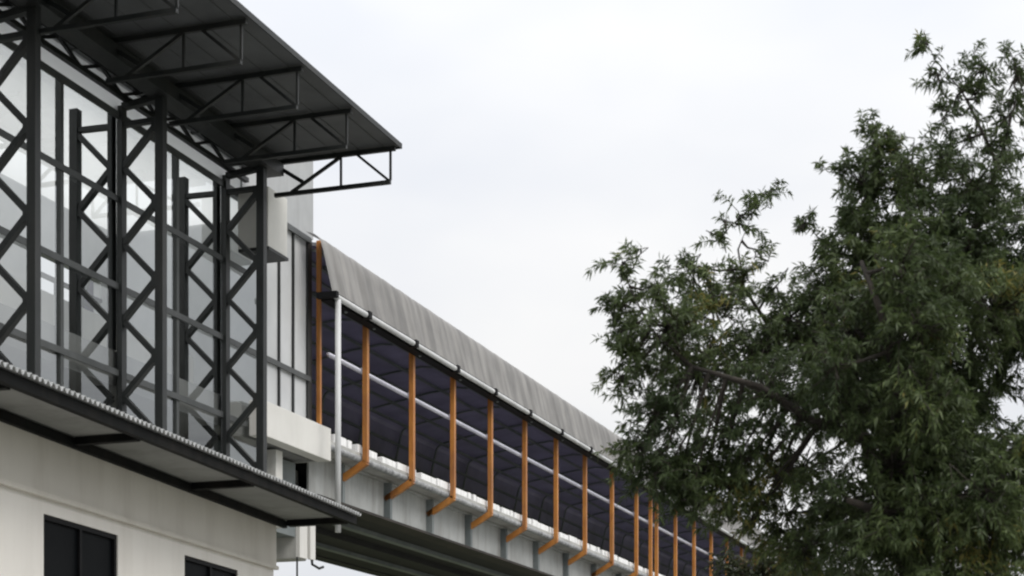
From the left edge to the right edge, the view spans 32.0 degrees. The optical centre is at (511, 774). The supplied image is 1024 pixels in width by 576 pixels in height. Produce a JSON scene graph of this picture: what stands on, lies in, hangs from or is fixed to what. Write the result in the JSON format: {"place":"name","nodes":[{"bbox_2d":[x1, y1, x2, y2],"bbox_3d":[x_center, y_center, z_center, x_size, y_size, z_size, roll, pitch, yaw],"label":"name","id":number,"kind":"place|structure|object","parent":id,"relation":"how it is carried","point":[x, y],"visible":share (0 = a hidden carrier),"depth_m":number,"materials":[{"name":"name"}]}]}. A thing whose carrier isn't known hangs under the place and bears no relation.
{"place":"outdoors","nodes":[
{"label":"outdoors","id":0,"kind":"place"},
{"bbox_2d":[41,0,1023,575],"label":"sky","id":1,"kind":"structure","parent":0,"point":[538,138],"materials":[{"name":"white"}]},
{"bbox_2d":[703,547,877,575],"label":"broadleaf tree","id":2,"kind":"object","parent":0,"point":[740,568],"visible":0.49,"depth_m":43.83,"materials":[{"name":"green plant"}]},
{"bbox_3d":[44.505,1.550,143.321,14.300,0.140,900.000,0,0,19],"label":"pavement","id":3,"kind":"structure","parent":0,"visible":0},
{"bbox_2d":[583,29,1023,575],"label":"broadleaf tree","id":4,"kind":"object","parent":3,"relation":"on","point":[864,364],"visible":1,"depth_m":17.59,"materials":[{"name":"green plant"}]},
{"label":"ground","id":5,"kind":"structure","parent":0,"visible":0},
{"bbox_2d":[0,360,360,575],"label":"building","id":6,"kind":"structure","parent":5,"relation":"on","point":[89,486],"depth_m":22.45,"materials":[{"name":"beige paint"}]},
{"bbox_2d":[44,514,116,575],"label":"window","id":7,"kind":"structure","parent":6,"relation":"in","point":[70,548],"depth_m":21.84,"materials":[{"name":"black glass"}]},
{"bbox_2d":[185,555,236,575],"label":"window","id":8,"kind":"structure","parent":6,"relation":"in","point":[193,566],"depth_m":25.63,"materials":[{"name":"black glass"}]},
{"bbox_2d":[0,0,401,575],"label":"station hall","id":9,"kind":"structure","parent":5,"relation":"on","point":[157,159],"depth_m":26.59,"materials":[{"name":"paint"}]},
{"bbox_2d":[41,271,101,307],"bbox_3d":[-7.805,-8.100,31.093,0.090,1.600,2.300,0,0,19],"label":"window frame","id":10,"kind":"structure","parent":9,"relation":"in","point":[43,275],"depth_m":30.87,"materials":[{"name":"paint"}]},
{"bbox_2d":[84,231,806,575],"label":"footbridge","id":11,"kind":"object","parent":5,"relation":"on","point":[455,451],"visible":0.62,"depth_m":42.23,"materials":[{"name":"grey metal"}]}
]}

